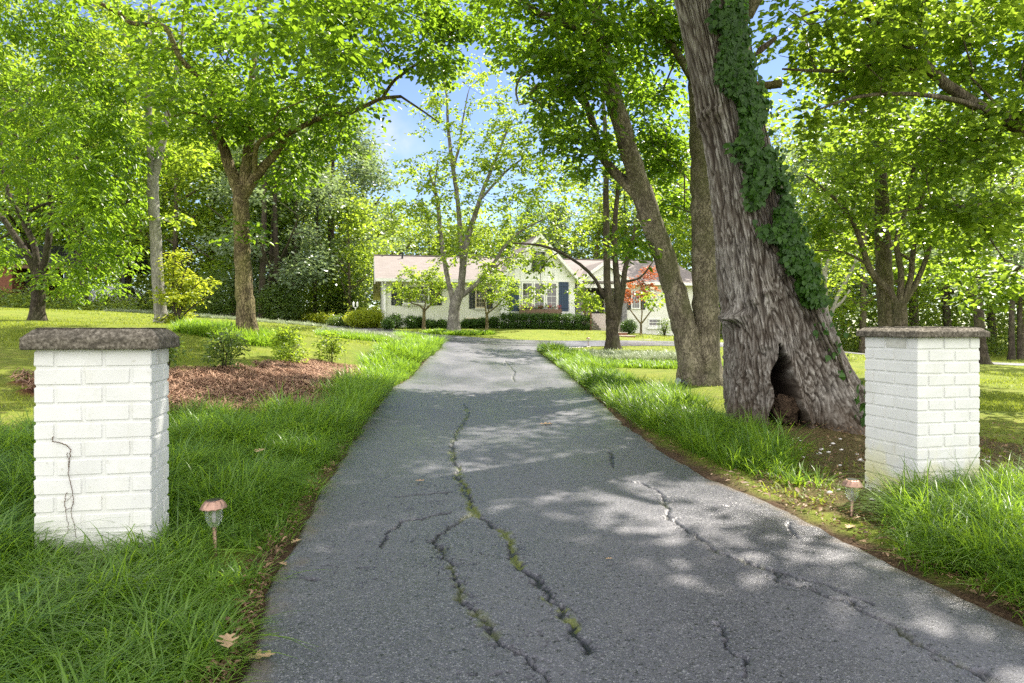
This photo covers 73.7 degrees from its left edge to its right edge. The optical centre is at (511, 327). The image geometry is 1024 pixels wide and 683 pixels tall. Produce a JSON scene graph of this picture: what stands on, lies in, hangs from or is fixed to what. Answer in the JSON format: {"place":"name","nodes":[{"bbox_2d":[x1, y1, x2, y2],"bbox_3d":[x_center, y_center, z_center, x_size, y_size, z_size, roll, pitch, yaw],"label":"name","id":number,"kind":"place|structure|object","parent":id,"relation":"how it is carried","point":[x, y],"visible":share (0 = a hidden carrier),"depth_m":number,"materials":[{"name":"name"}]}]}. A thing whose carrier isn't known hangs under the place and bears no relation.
{"place":"outdoors","nodes":[
{"label":"outdoors","id":0,"kind":"place"},
{"bbox_2d":[166,315,297,346],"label":"monkey grass","id":1,"kind":"structure","parent":0,"point":[203,328],"depth_m":13.35,"materials":[{"name":"green plant"}]},
{"bbox_2d":[314,327,398,341],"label":"monkey grass","id":2,"kind":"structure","parent":0,"point":[362,336],"depth_m":20.47,"materials":[{"name":"green plant"}]},
{"bbox_2d":[0,297,1023,682],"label":"lawn","id":3,"kind":"structure","parent":0,"point":[12,357],"depth_m":6.16,"materials":[{"name":"green plant"}]},
{"bbox_2d":[0,0,61,211],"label":"tree","id":4,"kind":"object","parent":3,"relation":"on","point":[6,5],"visible":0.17,"depth_m":39.37,"materials":[{"name":"green plant"}]},
{"bbox_2d":[0,47,106,297],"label":"tree","id":5,"kind":"object","parent":3,"relation":"on","point":[22,232],"visible":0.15,"depth_m":41.66,"materials":[{"name":"green plant"}]},
{"bbox_2d":[5,10,147,305],"bbox_3d":[-25.305,-9.449,39.304,8.360,17.468,7.258,0,0,9],"label":"tree","id":6,"kind":"object","parent":3,"relation":"on","point":[40,211],"visible":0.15,"depth_m":38.82,"materials":[{"name":"green plant"}]},
{"bbox_2d":[0,245,167,308],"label":"neighbouring house","id":7,"kind":"structure","parent":3,"relation":"on","point":[4,282],"depth_m":41.58,"materials":[{"name":"red brick"}]},
{"bbox_2d":[0,0,176,320],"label":"tree","id":8,"kind":"object","parent":3,"relation":"on","point":[89,184],"visible":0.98,"depth_m":17.10,"materials":[{"name":"green plant"}]},
{"bbox_2d":[19,327,179,558],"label":"gate pillar","id":9,"kind":"structure","parent":3,"relation":"on","point":[101,407],"depth_m":2.86,"materials":[{"name":"white brick"}]},
{"bbox_2d":[73,286,150,309],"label":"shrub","id":10,"kind":"object","parent":3,"relation":"on","point":[110,288],"visible":0.21,"depth_m":41.98,"materials":[{"name":"green plant"}]},
{"bbox_2d":[0,0,227,323],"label":"tree","id":11,"kind":"object","parent":3,"relation":"on","point":[153,215],"visible":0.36,"depth_m":17.90,"materials":[{"name":"green plant"}]},
{"bbox_2d":[51,0,202,306],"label":"tree","id":12,"kind":"object","parent":3,"relation":"on","point":[129,277],"visible":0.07,"depth_m":43.39,"materials":[{"name":"green plant"}]},
{"bbox_2d":[77,83,235,311],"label":"tree","id":13,"kind":"object","parent":3,"relation":"on","point":[176,174],"visible":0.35,"depth_m":40.30,"materials":[{"name":"green plant"}]},
{"bbox_2d":[167,332,193,366],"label":"young shrub","id":14,"kind":"object","parent":3,"relation":"on","point":[172,351],"visible":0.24,"depth_m":8.60,"materials":[{"name":"green plant"}]},
{"bbox_2d":[141,248,222,323],"bbox_3d":[-8.487,-0.979,17.697,1.760,2.183,1.718,0,0,0],"label":"bush","id":15,"kind":"object","parent":3,"relation":"on","point":[183,297],"visible":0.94,"depth_m":17.67,"materials":[{"name":"green plant"}]},
{"bbox_2d":[0,387,367,682],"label":"monkey grass","id":16,"kind":"structure","parent":3,"relation":"on","point":[211,451],"depth_m":2.66,"materials":[{"name":"green plant"}]},
{"bbox_2d":[215,633,238,647],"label":"oak leaf","id":17,"kind":"object","parent":16,"relation":"on","point":[227,636],"visible":0.94,"depth_m":2.04,"materials":[{"name":"beige plant"}]},
{"bbox_2d":[9,358,362,416],"bbox_3d":[-3.497,0.665,9.207,3.423,0.513,6.561,0,0,0],"label":"pine straw","id":18,"kind":"object","parent":3,"relation":"on","point":[279,374],"visible":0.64,"depth_m":8.06,"materials":[{"name":"brown plant"}]},
{"bbox_2d":[197,322,251,369],"bbox_3d":[-3.756,0.304,8.901,0.660,0.763,0.736,0,0,-33],"label":"young shrub","id":19,"kind":"object","parent":18,"relation":"on","point":[221,349],"visible":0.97,"depth_m":8.85,"materials":[{"name":"green plant"}]},
{"bbox_2d":[270,341,310,362],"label":"young shrub","id":20,"kind":"object","parent":18,"relation":"on","point":[288,356],"visible":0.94,"depth_m":11.12,"materials":[{"name":"green plant"}]},
{"bbox_2d":[310,330,348,361],"bbox_3d":[-3.285,0.409,12.412,0.727,0.721,0.698,0,0,0],"label":"young shrub","id":21,"kind":"object","parent":18,"relation":"on","point":[335,350],"visible":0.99,"depth_m":12.35,"materials":[{"name":"green plant"}]},
{"bbox_2d":[161,59,252,299],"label":"tree","id":22,"kind":"object","parent":3,"relation":"on","point":[205,240],"visible":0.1,"depth_m":45.40,"materials":[{"name":"green plant"}]},
{"bbox_2d":[184,267,235,315],"bbox_3d":[-16.539,-1.823,38.026,3.292,3.081,2.817,0,0,0],"label":"shrub","id":23,"kind":"object","parent":3,"relation":"on","point":[212,306],"visible":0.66,"depth_m":37.62,"materials":[{"name":"green plant"}]},
{"bbox_2d":[200,498,227,556],"bbox_3d":[-1.298,0.910,2.980,0.113,0.320,0.113,-2,0,0],"label":"path light","id":24,"kind":"object","parent":3,"relation":"on","point":[214,506],"visible":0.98,"depth_m":2.96,"materials":[{"name":"orange metal"}]},
{"bbox_2d":[99,307,328,327],"bbox_3d":[-14.434,-0.479,33.031,11.803,1.068,3.404,0,0,5],"label":"ground cover","id":25,"kind":"object","parent":3,"relation":"on","point":[265,319],"visible":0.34,"depth_m":32.15,"materials":[{"name":"green plant"}]},
{"bbox_2d":[161,136,302,316],"bbox_3d":[-16.253,-6.175,41.647,8.188,11.990,8.249,0,0,13],"label":"tree","id":26,"kind":"object","parent":3,"relation":"on","point":[219,264],"visible":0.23,"depth_m":39.94,"materials":[{"name":"green plant"}]},
{"bbox_2d":[179,109,327,317],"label":"tree","id":27,"kind":"object","parent":3,"relation":"on","point":[298,221],"visible":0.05,"depth_m":42.79,"materials":[{"name":"green plant"}]},
{"bbox_2d":[231,151,293,318],"bbox_3d":[-13.896,-4.967,38.080,4.001,9.760,4.554,0,0,33],"label":"tree","id":28,"kind":"object","parent":3,"relation":"on","point":[262,276],"visible":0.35,"depth_m":37.87,"materials":[{"name":"green plant"}]},
{"bbox_2d":[226,184,306,317],"bbox_3d":[-13.840,-4.137,38.837,4.156,8.012,4.288,0,0,0],"label":"tree","id":29,"kind":"object","parent":3,"relation":"on","point":[270,244],"visible":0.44,"depth_m":38.92,"materials":[{"name":"green plant"}]},
{"bbox_2d":[182,110,353,318],"bbox_3d":[-13.381,-6.139,37.998,9.058,12.361,8.519,0,0,-28],"label":"tree","id":30,"kind":"object","parent":3,"relation":"on","point":[276,273],"visible":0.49,"depth_m":37.96,"materials":[{"name":"green plant"}]},
{"bbox_2d":[47,0,512,333],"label":"tree","id":31,"kind":"object","parent":3,"relation":"on","point":[443,25],"visible":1,"depth_m":12.99,"materials":[{"name":"green plant"}]},
{"bbox_2d":[255,281,309,320],"bbox_3d":[-12.914,-1.309,38.026,2.932,2.634,2.842,0,0,40],"label":"shrub","id":32,"kind":"object","parent":3,"relation":"on","point":[284,312],"visible":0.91,"depth_m":37.55,"materials":[{"name":"green plant"}]},
{"bbox_2d":[267,324,306,354],"bbox_3d":[-3.986,0.281,12.098,0.693,0.694,0.672,0,0,-14],"label":"young shrub","id":33,"kind":"object","parent":3,"relation":"on","point":[287,335],"visible":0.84,"depth_m":12.03,"materials":[{"name":"green plant"}]},
{"bbox_2d":[218,112,358,310],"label":"tree","id":34,"kind":"object","parent":3,"relation":"on","point":[325,236],"visible":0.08,"depth_m":42.22,"materials":[{"name":"green plant"}]},
{"bbox_2d":[266,169,318,312],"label":"tree","id":35,"kind":"object","parent":3,"relation":"on","point":[295,211],"visible":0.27,"depth_m":39.92,"materials":[{"name":"green plant"}]},
{"bbox_2d":[276,148,355,313],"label":"tree","id":36,"kind":"object","parent":3,"relation":"on","point":[316,219],"visible":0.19,"depth_m":40.92,"materials":[{"name":"green plant"}]},
{"bbox_2d":[298,310,340,324],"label":"shrub","id":37,"kind":"object","parent":3,"relation":"on","point":[318,318],"visible":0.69,"depth_m":38.43,"materials":[{"name":"green plant"}]},
{"bbox_2d":[298,168,365,310],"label":"tree","id":38,"kind":"object","parent":3,"relation":"on","point":[320,201],"visible":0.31,"depth_m":41.91,"materials":[{"name":"green plant"}]},
{"bbox_2d":[326,313,351,325],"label":"shrub","id":39,"kind":"object","parent":3,"relation":"on","point":[335,320],"visible":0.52,"depth_m":36.18,"materials":[{"name":"green plant"}]},
{"bbox_2d":[236,329,447,446],"bbox_3d":[-2.299,0.475,14.744,2.628,1.102,18.988,0,0,-6],"label":"monkey grass border","id":40,"kind":"object","parent":3,"relation":"on","point":[387,366],"visible":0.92,"depth_m":8.33,"materials":[{"name":"green plant"}]},
{"bbox_2d":[267,95,417,305],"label":"tree","id":41,"kind":"object","parent":3,"relation":"on","point":[369,180],"visible":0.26,"depth_m":44.25,"materials":[{"name":"green plant"}]},
{"bbox_2d":[321,289,366,318],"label":"shrub","id":42,"kind":"object","parent":3,"relation":"on","point":[346,303],"visible":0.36,"depth_m":41.54,"materials":[{"name":"green plant"}]},
{"bbox_2d":[296,189,399,312],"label":"tree","id":43,"kind":"object","parent":3,"relation":"on","point":[351,224],"visible":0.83,"depth_m":40.83,"materials":[{"name":"green plant"}]},
{"bbox_2d":[315,325,397,336],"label":"variegated grass","id":44,"kind":"structure","parent":3,"relation":"on","point":[361,330],"depth_m":22.98,"materials":[{"name":"green plant"}]},
{"bbox_2d":[318,139,402,307],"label":"tree","id":45,"kind":"object","parent":3,"relation":"on","point":[355,163],"visible":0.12,"depth_m":52.02,"materials":[{"name":"green plant"}]},
{"bbox_2d":[342,306,384,327],"bbox_3d":[-7.530,-0.464,34.578,2.276,1.249,1.844,0,0,0],"label":"shrub","id":46,"kind":"object","parent":3,"relation":"on","point":[364,318],"visible":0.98,"depth_m":34.27,"materials":[{"name":"green plant"}]},
{"bbox_2d":[385,313,404,328],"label":"boxwood","id":47,"kind":"object","parent":3,"relation":"on","point":[397,319],"visible":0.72,"depth_m":33.77,"materials":[{"name":"green plant"}]},
{"bbox_2d":[365,194,425,301],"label":"tree","id":48,"kind":"object","parent":3,"relation":"on","point":[395,229],"visible":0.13,"depth_m":54.81,"materials":[{"name":"green plant"}]},
{"bbox_2d":[403,314,419,328],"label":"boxwood","id":49,"kind":"object","parent":3,"relation":"on","point":[409,322],"visible":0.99,"depth_m":33.96,"materials":[{"name":"green plant"}]},
{"bbox_2d":[380,262,457,329],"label":"tree","id":50,"kind":"object","parent":3,"relation":"on","point":[405,291],"visible":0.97,"depth_m":33.13,"materials":[{"name":"green plant"}]},
{"bbox_2d":[398,200,450,255],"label":"tree","id":51,"kind":"object","parent":3,"relation":"on","point":[423,230],"visible":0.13,"depth_m":59.41,"materials":[{"name":"green plant"}]},
{"bbox_2d":[418,327,496,335],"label":"ground cover","id":52,"kind":"object","parent":3,"relation":"on","point":[442,331],"visible":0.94,"depth_m":30.46,"materials":[{"name":"green plant"}]},
{"bbox_2d":[431,204,491,256],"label":"tree","id":53,"kind":"object","parent":3,"relation":"on","point":[475,229],"visible":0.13,"depth_m":57.02,"materials":[{"name":"green plant"}]},
{"bbox_2d":[362,54,592,330],"bbox_3d":[-1.462,-5.919,31.062,10.610,12.731,4.880,0,0,0],"label":"tree","id":54,"kind":"object","parent":3,"relation":"on","point":[458,294],"visible":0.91,"depth_m":31.00,"materials":[{"name":"green plant"}]},
{"bbox_2d":[467,265,536,329],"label":"tree","id":55,"kind":"object","parent":3,"relation":"on","point":[493,297],"visible":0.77,"depth_m":33.31,"materials":[{"name":"green plant"}]},
{"bbox_2d":[497,312,516,328],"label":"boxwood","id":56,"kind":"object","parent":3,"relation":"on","point":[505,324],"visible":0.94,"depth_m":34.44,"materials":[{"name":"green plant"}]},
{"bbox_2d":[0,259,1016,355],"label":"underbrush","id":57,"kind":"object","parent":3,"relation":"on","point":[10,300],"visible":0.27,"depth_m":39.75,"materials":[{"name":"green plant"}]},
{"bbox_2d":[0,31,1023,350],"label":"woodland","id":58,"kind":"object","parent":3,"relation":"on","point":[786,133],"visible":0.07,"depth_m":52.62,"materials":[{"name":"green plant"}]},
{"bbox_2d":[509,312,526,328],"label":"boxwood","id":59,"kind":"object","parent":3,"relation":"on","point":[519,319],"visible":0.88,"depth_m":34.56,"materials":[{"name":"green plant"}]},
{"bbox_2d":[483,196,563,256],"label":"tree","id":60,"kind":"object","parent":3,"relation":"on","point":[535,210],"visible":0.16,"depth_m":59.19,"materials":[{"name":"green plant"}]},
{"bbox_2d":[522,312,538,328],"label":"boxwood","id":61,"kind":"object","parent":3,"relation":"on","point":[531,324],"visible":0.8,"depth_m":34.66,"materials":[{"name":"green plant"}]},
{"bbox_2d":[373,234,692,335],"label":"house","id":62,"kind":"structure","parent":3,"relation":"on","point":[386,268],"depth_m":36.36,"materials":[{"name":"white paint"}]},
{"bbox_2d":[403,285,428,303],"bbox_3d":[-4.963,-1.695,35.312,1.336,0.958,0.069,0,0,-12],"label":"window","id":63,"kind":"structure","parent":62,"relation":"in","point":[421,302],"depth_m":35.36,"materials":[{"name":"white glass"}]},
{"bbox_2d":[475,288,485,307],"bbox_3d":[-1.663,-1.544,36.013,0.548,1.030,0.069,0,0,-12],"label":"window","id":64,"kind":"structure","parent":62,"relation":"in","point":[479,302],"depth_m":36.01,"materials":[{"name":"white glass"}]},
{"bbox_2d":[522,282,532,308],"bbox_3d":[0.810,-1.661,35.977,0.610,1.469,0.069,0,0,-12],"label":"window","id":65,"kind":"structure","parent":62,"relation":"in","point":[525,285],"depth_m":35.99,"materials":[{"name":"white glass"}]},
{"bbox_2d":[534,282,544,308],"bbox_3d":[1.442,-1.661,36.110,0.614,1.469,0.069,0,0,-12],"label":"window","id":66,"kind":"structure","parent":62,"relation":"in","point":[536,284],"depth_m":36.12,"materials":[{"name":"white glass"}]},
{"bbox_2d":[546,282,557,308],"bbox_3d":[2.105,-1.661,36.251,0.633,1.469,0.069,0,0,-12],"label":"window","id":67,"kind":"structure","parent":62,"relation":"in","point":[551,298],"depth_m":36.28,"materials":[{"name":"white glass"}]},
{"bbox_2d":[534,311,548,328],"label":"boxwood","id":68,"kind":"object","parent":3,"relation":"on","point":[539,318],"visible":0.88,"depth_m":34.80,"materials":[{"name":"green plant"}]},
{"bbox_2d":[544,313,559,329],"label":"boxwood","id":69,"kind":"object","parent":3,"relation":"on","point":[553,317],"visible":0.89,"depth_m":34.91,"materials":[{"name":"green plant"}]},
{"bbox_2d":[521,199,590,258],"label":"tree","id":70,"kind":"object","parent":3,"relation":"on","point":[560,226],"visible":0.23,"depth_m":57.43,"materials":[{"name":"green plant"}]},
{"bbox_2d":[555,312,570,329],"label":"boxwood","id":71,"kind":"object","parent":3,"relation":"on","point":[562,324],"visible":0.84,"depth_m":35.05,"materials":[{"name":"green plant"}]},
{"bbox_2d":[566,312,582,329],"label":"boxwood","id":72,"kind":"object","parent":3,"relation":"on","point":[574,325],"visible":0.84,"depth_m":35.16,"materials":[{"name":"green plant"}]},
{"bbox_2d":[576,313,592,329],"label":"boxwood","id":73,"kind":"object","parent":3,"relation":"on","point":[584,319],"visible":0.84,"depth_m":35.29,"materials":[{"name":"green plant"}]},
{"bbox_2d":[449,0,722,385],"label":"tree","id":74,"kind":"object","parent":3,"relation":"on","point":[653,24],"visible":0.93,"depth_m":12.04,"materials":[{"name":"green plant"}]},
{"bbox_2d":[508,65,671,349],"bbox_3d":[3.213,-4.002,23.839,4.848,9.753,5.194,0,0,41],"label":"tree","id":75,"kind":"object","parent":3,"relation":"on","point":[613,309],"visible":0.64,"depth_m":23.89,"materials":[{"name":"green plant"}]},
{"bbox_2d":[163,384,1023,682],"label":"leaf litter","id":76,"kind":"object","parent":3,"relation":"on","point":[263,578],"visible":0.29,"depth_m":3.42,"materials":[{"name":"plant"}]},
{"bbox_2d":[562,194,645,258],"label":"tree","id":77,"kind":"object","parent":3,"relation":"on","point":[597,236],"visible":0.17,"depth_m":54.96,"materials":[{"name":"green plant"}]},
{"bbox_2d":[593,162,642,259],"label":"tree","id":78,"kind":"object","parent":3,"relation":"on","point":[625,212],"visible":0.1,"depth_m":57.26,"materials":[{"name":"green plant"}]},
{"bbox_2d":[619,318,639,333],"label":"boxwood","id":79,"kind":"object","parent":3,"relation":"on","point":[628,326],"visible":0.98,"depth_m":34.15,"materials":[{"name":"green plant"}]},
{"bbox_2d":[624,265,661,334],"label":"tree","id":80,"kind":"object","parent":3,"relation":"on","point":[648,276],"visible":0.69,"depth_m":33.96,"materials":[{"name":"red plant"}]},
{"bbox_2d":[599,151,691,270],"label":"tree","id":81,"kind":"object","parent":3,"relation":"on","point":[632,206],"visible":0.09,"depth_m":51.36,"materials":[{"name":"green plant"}]},
{"bbox_2d":[664,97,722,337],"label":"tree","id":82,"kind":"object","parent":3,"relation":"on","point":[682,242],"visible":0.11,"depth_m":46.25,"materials":[{"name":"green plant"}]},
{"bbox_2d":[535,338,862,489],"bbox_3d":[1.756,0.687,13.815,2.349,0.795,19.072,0,0,-3],"label":"monkey grass border","id":83,"kind":"object","parent":3,"relation":"on","point":[683,418],"visible":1,"depth_m":6.47,"materials":[{"name":"green plant"}]},
{"bbox_2d":[674,0,865,435],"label":"hollow oak","id":84,"kind":"object","parent":3,"relation":"on","point":[775,353],"visible":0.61,"depth_m":7.04,"materials":[{"name":"brown plant"}]},
{"bbox_2d":[704,0,865,426],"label":"ivy","id":85,"kind":"object","parent":84,"relation":"attached to","point":[764,169],"visible":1,"depth_m":6.88,"materials":[{"name":"green plant"}]},
{"bbox_2d":[779,137,894,320],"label":"tree","id":86,"kind":"object","parent":3,"relation":"on","point":[795,169],"visible":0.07,"depth_m":41.52,"materials":[{"name":"green plant"}]},
{"bbox_2d":[806,221,872,318],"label":"tree","id":87,"kind":"object","parent":3,"relation":"on","point":[848,278],"visible":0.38,"depth_m":25.93,"materials":[{"name":"green plant"}]},
{"bbox_2d":[841,478,863,515],"bbox_3d":[1.891,1.009,3.800,0.113,0.331,0.113,1,0,0],"label":"path light","id":88,"kind":"object","parent":3,"relation":"on","point":[848,482],"visible":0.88,"depth_m":3.77,"materials":[{"name":"orange metal"}]},
{"bbox_2d":[731,434,1023,538],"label":"weeds","id":89,"kind":"object","parent":3,"relation":"on","point":[813,498],"visible":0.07,"depth_m":4.39,"materials":[{"name":"green plant"}]},
{"bbox_2d":[799,148,958,353],"bbox_3d":[19.540,-4.305,38.367,9.702,12.283,9.728,0,0,-17],"label":"tree","id":90,"kind":"object","parent":3,"relation":"on","point":[864,301],"visible":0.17,"depth_m":37.34,"materials":[{"name":"green plant"}]},
{"bbox_2d":[781,0,989,326],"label":"tree","id":91,"kind":"object","parent":3,"relation":"on","point":[883,265],"visible":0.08,"depth_m":16.37,"materials":[{"name":"green plant"}]},
{"bbox_2d":[748,0,1023,320],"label":"tree","id":92,"kind":"object","parent":3,"relation":"on","point":[872,54],"visible":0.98,"depth_m":8.87,"materials":[{"name":"green plant"}]},
{"bbox_2d":[789,73,1023,326],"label":"tree","id":93,"kind":"object","parent":3,"relation":"on","point":[845,184],"visible":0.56,"depth_m":14.94,"materials":[{"name":"green plant"}]},
{"bbox_2d":[861,83,964,325],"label":"tree","id":94,"kind":"object","parent":3,"relation":"on","point":[914,300],"visible":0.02,"depth_m":44.01,"materials":[{"name":"green plant"}]},
{"bbox_2d":[856,326,989,495],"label":"gate pillar","id":95,"kind":"structure","parent":3,"relation":"on","point":[922,394],"depth_m":4.17,"materials":[{"name":"white brick"}]},
{"bbox_2d":[852,105,1023,326],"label":"tree","id":96,"kind":"object","parent":3,"relation":"on","point":[945,307],"visible":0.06,"depth_m":39.81,"materials":[{"name":"green plant"}]},
{"bbox_2d":[893,121,1023,364],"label":"tree","id":97,"kind":"object","parent":3,"relation":"on","point":[984,355],"visible":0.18,"depth_m":25.85,"materials":[{"name":"green plant"}]},
{"bbox_2d":[929,98,1023,352],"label":"tree","id":98,"kind":"object","parent":3,"relation":"on","point":[992,320],"visible":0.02,"depth_m":45.76,"materials":[{"name":"green plant"}]},
{"bbox_2d":[936,144,1023,357],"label":"tree","id":99,"kind":"object","parent":3,"relation":"on","point":[953,307],"visible":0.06,"depth_m":37.96,"materials":[{"name":"green plant"}]},
{"bbox_2d":[1002,186,1022,359],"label":"tree","id":100,"kind":"object","parent":3,"relation":"on","point":[1011,354],"visible":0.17,"depth_m":33.91,"materials":[{"name":"brown plant"}]},
{"bbox_2d":[1002,189,1023,359],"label":"tree","id":101,"kind":"object","parent":3,"relation":"on","point":[1019,336],"visible":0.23,"depth_m":35.93,"materials":[{"name":"brown plant"}]},
{"bbox_2d":[0,0,1023,333],"label":"sky","id":102,"kind":"structure","parent":0,"point":[407,146],"materials":[{"name":"blue"}]},
{"bbox_2d":[544,347,676,361],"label":"variegated grass","id":103,"kind":"structure","parent":0,"point":[650,354],"depth_m":20.19,"materials":[{"name":"green plant"}]},
{"bbox_2d":[239,340,1023,682],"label":"driveway","id":104,"kind":"structure","parent":0,"point":[497,536],"depth_m":2.89,"materials":[{"name":"grey asphalt"}]},
{"bbox_2d":[554,356,722,368],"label":"monkey grass","id":105,"kind":"structure","parent":0,"point":[645,363],"depth_m":17.32,"materials":[{"name":"green plant"}]},
{"bbox_2d":[327,325,1023,365],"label":"loop driveway","id":106,"kind":"structure","parent":0,"point":[536,342],"depth_m":27.14,"materials":[{"name":"grey asphalt"}]},
{"bbox_2d":[811,436,1023,623],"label":"monkey grass","id":107,"kind":"structure","parent":0,"point":[978,527],"depth_m":3.20,"materials":[{"name":"green plant"}]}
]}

